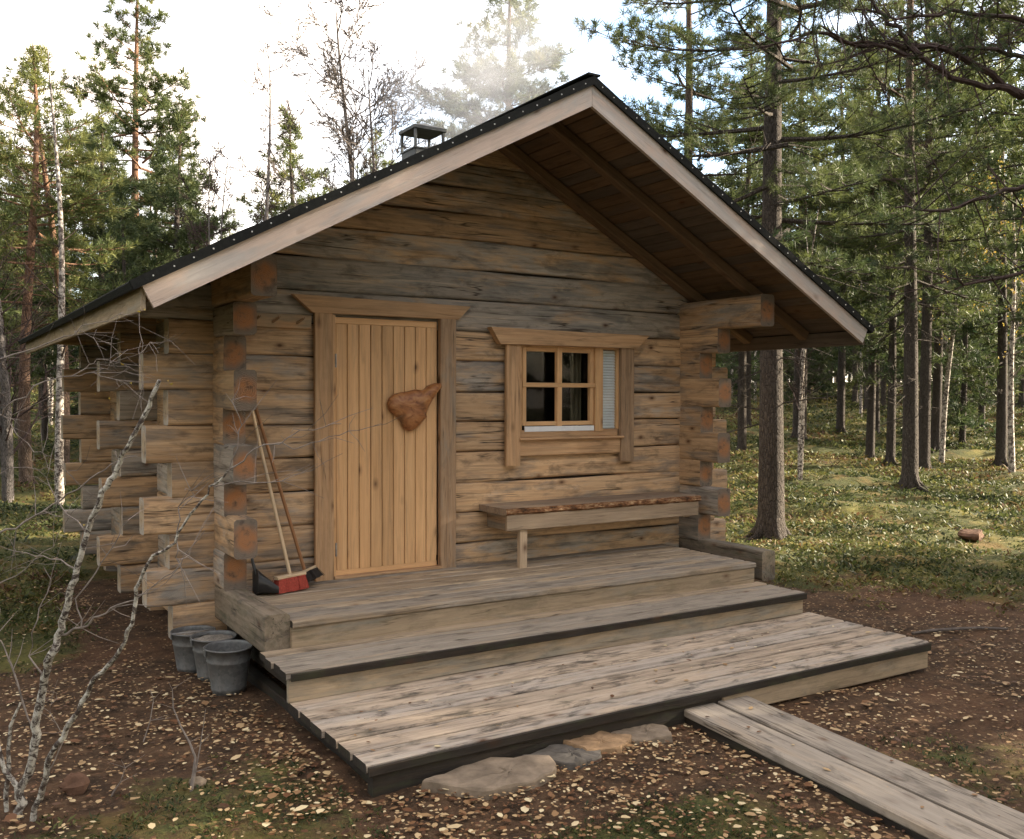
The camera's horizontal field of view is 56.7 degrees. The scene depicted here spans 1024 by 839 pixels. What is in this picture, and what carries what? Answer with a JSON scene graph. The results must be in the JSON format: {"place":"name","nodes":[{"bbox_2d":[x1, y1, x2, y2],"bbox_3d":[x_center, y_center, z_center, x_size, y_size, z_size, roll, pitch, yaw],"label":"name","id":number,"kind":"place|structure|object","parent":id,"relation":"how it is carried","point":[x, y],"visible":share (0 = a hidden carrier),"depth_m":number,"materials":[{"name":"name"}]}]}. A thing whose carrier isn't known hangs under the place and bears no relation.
{"place":"outdoors","nodes":[
{"label":"outdoors","id":0,"kind":"place"},
{"bbox_2d":[0,380,1023,838],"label":"ground","id":1,"kind":"structure","parent":0,"point":[150,644],"depth_m":5.41,"materials":[{"name":"brown soil"}]},
{"bbox_2d":[1,208,34,408],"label":"pine tree","id":2,"kind":"object","parent":1,"relation":"on","point":[10,334],"visible":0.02,"depth_m":39.46,"materials":[{"name":"green plant"}]},
{"bbox_2d":[0,125,45,416],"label":"pine tree","id":3,"kind":"object","parent":1,"relation":"on","point":[3,306],"visible":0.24,"depth_m":22.97,"materials":[{"name":"green plant"}]},
{"bbox_2d":[0,160,46,436],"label":"pine tree","id":4,"kind":"object","parent":1,"relation":"on","point":[16,311],"visible":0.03,"depth_m":30.90,"materials":[{"name":"green plant"}]},
{"bbox_2d":[0,212,78,502],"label":"birch tree","id":5,"kind":"object","parent":1,"relation":"on","point":[8,452],"visible":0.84,"depth_m":16.28,"materials":[{"name":"birch bark"},{"name":"dark twig"}]},
{"bbox_2d":[0,131,82,440],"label":"pine tree","id":6,"kind":"object","parent":1,"relation":"on","point":[44,425],"visible":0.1,"depth_m":26.88,"materials":[{"name":"green plant"}]},
{"bbox_2d":[26,194,57,424],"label":"birch tree","id":7,"kind":"object","parent":1,"relation":"on","point":[51,407],"visible":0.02,"depth_m":33.70,"materials":[{"name":"plant"}]},
{"bbox_2d":[3,173,80,416],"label":"pine tree","id":8,"kind":"object","parent":1,"relation":"on","point":[38,387],"visible":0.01,"depth_m":36.91,"materials":[{"name":"green plant"}]},
{"bbox_2d":[0,39,126,485],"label":"pine tree","id":9,"kind":"object","parent":1,"relation":"on","point":[37,58],"visible":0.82,"depth_m":18.40,"materials":[{"name":"green plant"}]},
{"bbox_2d":[0,49,128,504],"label":"birch tree","id":10,"kind":"object","parent":1,"relation":"on","point":[59,461],"visible":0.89,"depth_m":15.42,"materials":[{"name":"white plant"}]},
{"bbox_2d":[0,55,143,479],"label":"pine tree","id":11,"kind":"object","parent":1,"relation":"on","point":[90,250],"visible":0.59,"depth_m":19.26,"materials":[{"name":"green plant"}]},
{"bbox_2d":[58,772,89,794],"bbox_3d":[-2.020,1.696,4.388,0.128,0.124,0.077,0,1,-5],"label":"rock","id":12,"kind":"object","parent":1,"relation":"on","point":[76,783],"visible":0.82,"depth_m":4.36,"materials":[{"name":"stone"}]},
{"bbox_2d":[38,172,121,403],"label":"pine tree","id":13,"kind":"object","parent":1,"relation":"on","point":[77,290],"visible":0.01,"depth_m":28.67,"materials":[{"name":"green plant"}]},
{"bbox_2d":[0,113,187,421],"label":"pine tree","id":14,"kind":"object","parent":1,"relation":"on","point":[95,143],"visible":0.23,"depth_m":23.97,"materials":[{"name":"green plant"}]},
{"bbox_2d":[70,172,153,447],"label":"pine tree","id":15,"kind":"object","parent":1,"relation":"on","point":[117,226],"visible":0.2,"depth_m":22.31,"materials":[{"name":"green plant"}]},
{"bbox_2d":[39,0,219,297],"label":"pine tree","id":16,"kind":"object","parent":1,"relation":"on","point":[146,52],"visible":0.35,"depth_m":26.43,"materials":[{"name":"green plant"}]},
{"bbox_2d":[109,689,170,796],"bbox_3d":[-1.742,1.541,4.480,0.155,0.458,0.357,1,1,15],"label":"seedling","id":17,"kind":"object","parent":1,"relation":"on","point":[143,741],"visible":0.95,"depth_m":4.60,"materials":[{"name":"brown plant"}]},
{"bbox_2d":[121,169,180,274],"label":"pine tree","id":18,"kind":"object","parent":1,"relation":"on","point":[167,215],"visible":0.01,"depth_m":41.12,"materials":[{"name":"green plant"}]},
{"bbox_2d":[140,130,186,263],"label":"pine tree","id":19,"kind":"object","parent":1,"relation":"on","point":[154,138],"visible":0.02,"depth_m":29.75,"materials":[{"name":"green plant"}]},
{"bbox_2d":[105,101,246,272],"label":"pine tree","id":20,"kind":"object","parent":1,"relation":"on","point":[175,152],"visible":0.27,"depth_m":25.21,"materials":[{"name":"green plant"}]},
{"bbox_2d":[156,676,215,791],"bbox_3d":[-1.518,1.489,4.412,0.276,0.569,0.105,0,1,-14],"label":"seedling","id":21,"kind":"object","parent":1,"relation":"on","point":[195,764],"visible":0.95,"depth_m":4.42,"materials":[{"name":"plant"}]},
{"bbox_2d":[170,625,215,672],"bbox_3d":[-2.152,1.561,6.408,0.298,0.281,0.296,-1,2,-32],"label":"bucket","id":22,"kind":"object","parent":1,"relation":"on","point":[183,650],"visible":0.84,"depth_m":6.31,"materials":[{"name":"metal"}]},
{"bbox_2d":[173,187,216,256],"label":"pine tree","id":23,"kind":"object","parent":1,"relation":"on","point":[198,199],"visible":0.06,"depth_m":28.93,"materials":[{"name":"green plant"}]},
{"bbox_2d":[189,776,206,788],"bbox_3d":[-1.483,1.714,4.479,0.079,0.069,0.065,0,1,-12],"label":"rock","id":24,"kind":"object","parent":1,"relation":"on","point":[200,781],"visible":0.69,"depth_m":4.46,"materials":[{"name":"stone"}]},
{"bbox_2d":[0,304,400,821],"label":"birch sapling","id":25,"kind":"object","parent":1,"relation":"on","point":[20,786],"visible":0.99,"depth_m":3.96,"materials":[{"name":"grey plant"}]},
{"bbox_2d":[190,630,237,681],"bbox_3d":[-1.952,1.560,6.221,0.302,0.291,0.302,-1,2,-32],"label":"bucket","id":26,"kind":"object","parent":1,"relation":"on","point":[198,643],"visible":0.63,"depth_m":6.14,"materials":[{"name":"metal"}]},
{"bbox_2d":[169,139,259,251],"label":"birch tree","id":27,"kind":"object","parent":1,"relation":"on","point":[209,225],"visible":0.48,"depth_m":22.56,"materials":[{"name":"green plant"}]},
{"bbox_2d":[214,206,240,239],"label":"pine tree","id":28,"kind":"object","parent":1,"relation":"on","point":[227,219],"visible":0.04,"depth_m":32.83,"materials":[{"name":"green plant"}]},
{"bbox_2d":[203,639,252,695],"bbox_3d":[-1.758,1.550,5.893,0.302,0.296,0.302,-1,2,-32],"label":"bucket","id":29,"kind":"object","parent":1,"relation":"on","point":[228,662],"visible":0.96,"depth_m":5.80,"materials":[{"name":"metal"}]},
{"bbox_2d":[225,41,305,223],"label":"birch tree","id":30,"kind":"object","parent":1,"relation":"on","point":[267,204],"visible":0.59,"depth_m":21.88,"materials":[{"name":"green plant"}]},
{"bbox_2d":[234,103,332,227],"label":"pine tree","id":31,"kind":"object","parent":1,"relation":"on","point":[294,158],"visible":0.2,"depth_m":28.37,"materials":[{"name":"green plant"}]},
{"bbox_2d":[321,183,337,193],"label":"pine tree","id":32,"kind":"object","parent":1,"relation":"on","point":[327,188],"depth_m":32.74,"materials":[{"name":"green plant"}]},
{"bbox_2d":[253,0,456,219],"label":"dead tree","id":33,"kind":"object","parent":1,"relation":"on","point":[349,144],"visible":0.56,"depth_m":16.41,"materials":[{"name":"brown plant"}]},
{"bbox_2d":[336,127,390,186],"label":"pine tree","id":34,"kind":"object","parent":1,"relation":"on","point":[376,137],"visible":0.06,"depth_m":39.42,"materials":[{"name":"green plant"}]},
{"bbox_2d":[380,159,396,167],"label":"pine tree","id":35,"kind":"object","parent":1,"relation":"on","point":[385,163],"depth_m":29.72,"materials":[{"name":"green plant"}]},
{"bbox_2d":[18,72,874,637],"bbox_3d":[-1.138,-0.826,9.272,6.047,5.063,6.408,-1,2,-32],"label":"log cabin","id":36,"kind":"object","parent":1,"relation":"on","point":[572,288],"visible":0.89,"depth_m":7.51,"materials":[{"name":"wood"}]},
{"bbox_2d":[291,294,469,581],"bbox_3d":[-0.971,0.136,7.241,1.465,2.090,0.175,-1,2,-32],"label":"door","id":37,"kind":"structure","parent":36,"relation":"in","point":[376,514],"depth_m":7.24,"materials":[{"name":"brown wood"}]},
{"bbox_2d":[487,327,648,465],"bbox_3d":[0.475,-0.193,8.216,1.662,1.135,0.235,-1,2,-32],"label":"window","id":38,"kind":"structure","parent":36,"relation":"in","point":[599,435],"depth_m":8.20,"materials":[{"name":"brown wood"}]},
{"bbox_2d":[479,491,701,568],"bbox_3d":[0.711,0.924,8.089,2.040,0.482,0.439,-1,2,-32],"label":"bench","id":39,"kind":"object","parent":36,"relation":"attached to","point":[520,518],"depth_m":7.82,"materials":[{"name":"brown wood"}]},
{"bbox_2d":[421,755,556,799],"bbox_3d":[-0.075,1.726,4.532,0.696,0.100,0.361,-1,2,-32],"label":"paving stone","id":40,"kind":"object","parent":1,"relation":"on","point":[485,778],"visible":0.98,"depth_m":4.48,"materials":[{"name":"grey stone"}]},
{"bbox_2d":[406,0,576,144],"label":"pine tree","id":41,"kind":"object","parent":1,"relation":"on","point":[514,81],"visible":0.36,"depth_m":23.73,"materials":[{"name":"green plant"}]},
{"bbox_2d":[7,258,1015,382],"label":"wood","id":42,"kind":"object","parent":1,"relation":"on","point":[835,374],"depth_m":84.36,"materials":[{"name":"plant"}]},
{"bbox_2d":[0,380,1023,642],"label":"heath","id":43,"kind":"object","parent":1,"relation":"on","point":[738,498],"visible":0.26,"depth_m":14.47,"materials":[{"name":"green plant"}]},
{"bbox_2d":[0,574,1023,838],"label":"moss tufts","id":44,"kind":"object","parent":1,"relation":"on","point":[296,764],"visible":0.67,"depth_m":4.18,"materials":[{"name":"green plant"}]},
{"bbox_2d":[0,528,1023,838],"bbox_3d":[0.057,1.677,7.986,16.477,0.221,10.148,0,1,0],"label":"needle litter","id":45,"kind":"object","parent":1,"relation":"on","point":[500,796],"visible":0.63,"depth_m":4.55,"materials":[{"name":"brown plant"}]},
{"bbox_2d":[0,499,1023,838],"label":"fallen leaves","id":46,"kind":"object","parent":1,"relation":"on","point":[468,801],"depth_m":4.51,"materials":[{"name":"beige plant"}]},
{"bbox_2d":[522,744,601,769],"bbox_3d":[0.280,1.725,4.801,0.432,0.092,0.269,-1,2,-32],"label":"paving stone","id":47,"kind":"object","parent":1,"relation":"on","point":[568,757],"visible":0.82,"depth_m":4.77,"materials":[{"name":"stone"}]},
{"bbox_2d":[215,537,930,797],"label":"porch steps","id":48,"kind":"structure","parent":1,"relation":"on","point":[328,652],"depth_m":6.02,"materials":[{"name":"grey wood"}]},
{"bbox_2d":[251,558,278,594],"bbox_3d":[-1.698,1.021,6.463,0.161,0.334,0.200,-1,2,-32],"label":"dustpan","id":49,"kind":"object","parent":48,"relation":"on","point":[262,583],"visible":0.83,"depth_m":6.41,"materials":[{"name":"black plastic"}]},
{"bbox_2d":[250,411,308,593],"bbox_3d":[-1.651,0.465,6.654,0.398,1.449,0.282,1,2,41],"label":"broom","id":50,"kind":"object","parent":48,"relation":"on","point":[291,582],"visible":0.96,"depth_m":6.58,"materials":[{"name":"wood"}]},
{"bbox_2d":[255,407,324,581],"bbox_3d":[-1.597,0.486,6.725,0.525,1.434,0.106,0,1,-14],"label":"broom","id":51,"kind":"object","parent":48,"relation":"on","point":[313,572],"visible":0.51,"depth_m":6.75,"materials":[{"name":"brown wood"}]},
{"bbox_2d":[563,731,631,753],"bbox_3d":[0.476,1.715,4.954,0.374,0.100,0.250,-1,2,-32],"label":"paving stone","id":52,"kind":"object","parent":1,"relation":"on","point":[605,741],"visible":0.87,"depth_m":4.93,"materials":[{"name":"beige stone"}]},
{"bbox_2d":[611,723,672,744],"bbox_3d":[0.717,1.724,5.115,0.343,0.090,0.223,-1,2,-32],"label":"paving stone","id":53,"kind":"object","parent":1,"relation":"on","point":[653,732],"visible":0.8,"depth_m":5.09,"materials":[{"name":"grey stone"}]},
{"bbox_2d":[570,0,843,223],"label":"pine tree","id":54,"kind":"object","parent":1,"relation":"on","point":[688,94],"visible":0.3,"depth_m":19.39,"materials":[{"name":"green plant"}]},
{"bbox_2d":[715,351,759,407],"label":"pine tree","id":55,"kind":"object","parent":1,"relation":"on","point":[735,376],"visible":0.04,"depth_m":40.30,"materials":[{"name":"green plant"}]},
{"bbox_2d":[733,351,759,388],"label":"pine tree","id":56,"kind":"object","parent":1,"relation":"on","point":[751,362],"visible":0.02,"depth_m":56.00,"materials":[{"name":"green plant"}]},
{"bbox_2d":[754,210,761,401],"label":"birch tree","id":57,"kind":"object","parent":1,"relation":"on","point":[754,370],"visible":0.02,"depth_m":45.65,"materials":[{"name":"plant"}]},
{"bbox_2d":[710,102,813,425],"bbox_3d":[8.363,-5.677,33.449,3.956,12.121,4.660,1,2,40],"label":"pine tree","id":58,"kind":"object","parent":1,"relation":"on","point":[748,385],"visible":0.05,"depth_m":33.44,"materials":[{"name":"green plant"}]},
{"bbox_2d":[693,7,834,452],"bbox_3d":[6.333,-5.152,25.895,4.059,12.437,4.781,1,2,42],"label":"pine tree","id":59,"kind":"object","parent":1,"relation":"on","point":[729,181],"visible":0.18,"depth_m":25.79,"materials":[{"name":"green plant"}]},
{"bbox_2d":[717,0,852,439],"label":"pine tree","id":60,"kind":"object","parent":1,"relation":"on","point":[796,375],"visible":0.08,"depth_m":29.23,"materials":[{"name":"green plant"}]},
{"bbox_2d":[756,199,837,479],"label":"birch tree","id":61,"kind":"object","parent":1,"relation":"on","point":[801,416],"visible":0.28,"depth_m":19.43,"materials":[{"name":"green plant"}]},
{"bbox_2d":[608,0,1009,541],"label":"pine tree","id":62,"kind":"object","parent":1,"relation":"on","point":[770,521],"visible":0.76,"depth_m":12.36,"materials":[{"name":"green plant"}]},
{"bbox_2d":[783,348,837,395],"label":"pine tree","id":63,"kind":"object","parent":1,"relation":"on","point":[828,368],"visible":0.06,"depth_m":48.55,"materials":[{"name":"green plant"}]},
{"bbox_2d":[786,281,837,378],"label":"pine tree","id":64,"kind":"object","parent":1,"relation":"on","point":[832,366],"visible":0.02,"depth_m":56.49,"materials":[{"name":"green plant"}]},
{"bbox_2d":[750,35,876,441],"bbox_3d":[9.032,-5.441,28.835,4.113,12.449,3.550,0,1,-3],"label":"pine tree","id":65,"kind":"object","parent":1,"relation":"on","point":[813,212],"visible":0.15,"depth_m":28.59,"materials":[{"name":"green plant"}]},
{"bbox_2d":[783,209,845,401],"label":"pine tree","id":66,"kind":"object","parent":1,"relation":"on","point":[823,388],"visible":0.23,"depth_m":45.02,"materials":[{"name":"green plant"}]},
{"bbox_2d":[825,195,836,382],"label":"pine tree","id":67,"kind":"object","parent":1,"relation":"on","point":[831,371],"depth_m":66.92,"materials":[{"name":"green plant"}]},
{"bbox_2d":[793,26,886,434],"bbox_3d":[10.639,-6.070,30.736,4.496,13.387,4.636,1,2,35],"label":"pine tree","id":68,"kind":"object","parent":1,"relation":"on","point":[840,413],"visible":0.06,"depth_m":30.86,"materials":[{"name":"green plant"}]},
{"bbox_2d":[816,187,865,398],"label":"pine tree","id":69,"kind":"object","parent":1,"relation":"on","point":[835,289],"visible":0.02,"depth_m":47.76,"materials":[{"name":"green plant"}]},
{"bbox_2d":[809,90,891,410],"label":"pine tree","id":70,"kind":"object","parent":1,"relation":"on","point":[866,373],"visible":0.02,"depth_m":39.73,"materials":[{"name":"green plant"}]},
{"bbox_2d":[818,191,888,401],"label":"pine tree","id":71,"kind":"object","parent":1,"relation":"on","point":[855,393],"visible":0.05,"depth_m":44.34,"materials":[{"name":"green plant"}]},
{"bbox_2d":[684,695,1023,838],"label":"boardwalk","id":72,"kind":"structure","parent":1,"relation":"on","point":[859,777],"depth_m":4.48,"materials":[{"name":"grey wood"}]},
{"bbox_2d":[689,0,1023,342],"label":"pine tree","id":73,"kind":"object","parent":1,"relation":"on","point":[917,56],"visible":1,"depth_m":6.75,"materials":[{"name":"green plant"}]},
{"bbox_2d":[859,284,862,416],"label":"birch tree","id":74,"kind":"object","parent":1,"relation":"on","point":[860,398],"visible":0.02,"depth_m":37.02,"materials":[{"name":"plant"}]},
{"bbox_2d":[802,39,945,457],"bbox_3d":[9.301,-4.331,24.266,3.155,11.065,3.656,-1,2,-34],"label":"pine tree","id":75,"kind":"object","parent":1,"relation":"on","point":[870,434],"visible":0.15,"depth_m":24.39,"materials":[{"name":"green plant"}]},
{"bbox_2d":[849,324,903,384],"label":"pine tree","id":76,"kind":"object","parent":1,"relation":"on","point":[887,377],"visible":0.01,"depth_m":57.91,"materials":[{"name":"green plant"}]},
{"bbox_2d":[858,277,903,405],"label":"pine tree","id":77,"kind":"object","parent":1,"relation":"on","point":[883,383],"visible":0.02,"depth_m":41.73,"materials":[{"name":"green plant"}]},
{"bbox_2d":[822,199,946,433],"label":"pine tree","id":78,"kind":"object","parent":1,"relation":"on","point":[877,413],"visible":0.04,"depth_m":30.89,"materials":[{"name":"green plant"}]},
{"bbox_2d":[802,21,978,466],"bbox_3d":[9.378,-4.356,23.404,4.303,11.193,3.653,0,1,6],"label":"pine tree","id":79,"kind":"object","parent":1,"relation":"on","point":[890,365],"visible":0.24,"depth_m":23.41,"materials":[{"name":"green plant"}]},
{"bbox_2d":[886,337,919,381],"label":"pine tree","id":80,"kind":"object","parent":1,"relation":"on","point":[903,361],"visible":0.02,"depth_m":62.02,"materials":[{"name":"green plant"}]},
{"bbox_2d":[791,0,1023,492],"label":"pine tree","id":81,"kind":"object","parent":1,"relation":"on","point":[910,477],"visible":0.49,"depth_m":18.72,"materials":[{"name":"green plant"}]},
{"bbox_2d":[868,36,954,425],"bbox_3d":[13.985,-6.582,33.548,4.622,13.986,3.988,-1,2,-30],"label":"pine tree","id":82,"kind":"object","parent":1,"relation":"on","point":[899,229],"depth_m":33.40,"materials":[{"name":"green plant"}]},
{"bbox_2d":[831,0,1023,469],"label":"pine tree","id":83,"kind":"object","parent":1,"relation":"on","point":[924,424],"visible":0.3,"depth_m":21.74,"materials":[{"name":"green plant"}]},
{"bbox_2d":[860,0,1018,452],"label":"pine tree","id":84,"kind":"object","parent":1,"relation":"on","point":[937,391],"visible":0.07,"depth_m":25.36,"materials":[{"name":"green plant"}]},
{"bbox_2d":[902,176,979,402],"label":"pine tree","id":85,"kind":"object","parent":1,"relation":"on","point":[943,338],"depth_m":39.91,"materials":[{"name":"green plant"}]},
{"bbox_2d":[897,153,994,462],"bbox_3d":[10.959,-2.752,23.588,2.726,7.907,1.790,0,1,2],"label":"birch tree","id":86,"kind":"object","parent":1,"relation":"on","point":[944,419],"visible":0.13,"depth_m":23.41,"materials":[{"name":"green plant"}]},
{"bbox_2d":[898,169,1022,447],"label":"pine tree","id":87,"kind":"object","parent":1,"relation":"on","point":[962,356],"visible":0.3,"depth_m":27.60,"materials":[{"name":"green plant"}]},
{"bbox_2d":[917,0,1023,466],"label":"pine tree","id":88,"kind":"object","parent":1,"relation":"on","point":[1001,363],"visible":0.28,"depth_m":22.40,"materials":[{"name":"green plant"}]},
{"bbox_2d":[957,529,984,540],"bbox_3d":[5.905,1.482,12.201,0.274,0.164,0.474,1,2,43],"label":"short cut log","id":89,"kind":"object","parent":1,"relation":"on","point":[975,534],"visible":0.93,"depth_m":12.06,"materials":[{"name":"wood"}]},
{"bbox_2d":[927,0,1023,405],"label":"pine tree","id":90,"kind":"object","parent":1,"relation":"on","point":[1010,106],"visible":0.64,"depth_m":17.32,"materials":[{"name":"green plant"}]},
{"bbox_2d":[934,137,1023,431],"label":"pine tree","id":91,"kind":"object","parent":1,"relation":"on","point":[981,408],"visible":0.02,"depth_m":32.87,"materials":[{"name":"green plant"}]},
{"bbox_2d":[946,311,1019,398],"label":"pine tree","id":92,"kind":"object","parent":1,"relation":"on","point":[989,382],"visible":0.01,"depth_m":48.62,"materials":[{"name":"green plant"}]},
{"bbox_2d":[956,75,1023,437],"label":"pine tree","id":93,"kind":"object","parent":1,"relation":"on","point":[990,343],"visible":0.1,"depth_m":29.73,"materials":[{"name":"green plant"}]},
{"bbox_2d":[978,156,1023,471],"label":"birch tree","id":94,"kind":"object","parent":1,"relation":"on","point":[1011,441],"visible":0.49,"depth_m":20.38,"materials":[{"name":"green plant"}]},
{"bbox_2d":[988,113,1023,387],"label":"pine tree","id":95,"kind":"object","parent":1,"relation":"on","point":[1009,297],"visible":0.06,"depth_m":35.32,"materials":[{"name":"green plant"}]},
{"bbox_2d":[989,149,1023,406],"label":"pine tree","id":96,"kind":"object","parent":1,"relation":"on","point":[1021,396],"visible":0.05,"depth_m":43.62,"materials":[{"name":"green plant"}]},
{"bbox_2d":[0,0,1023,382],"label":"sky","id":97,"kind":"structure","parent":0,"point":[217,41],"materials":[{"name":"white"}]},
{"bbox_2d":[832,348,863,378],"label":"pine tree","id":98,"kind":"object","parent":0,"point":[849,368],"visible":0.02,"depth_m":64.91,"materials":[{"name":"green plant"}]}
]}

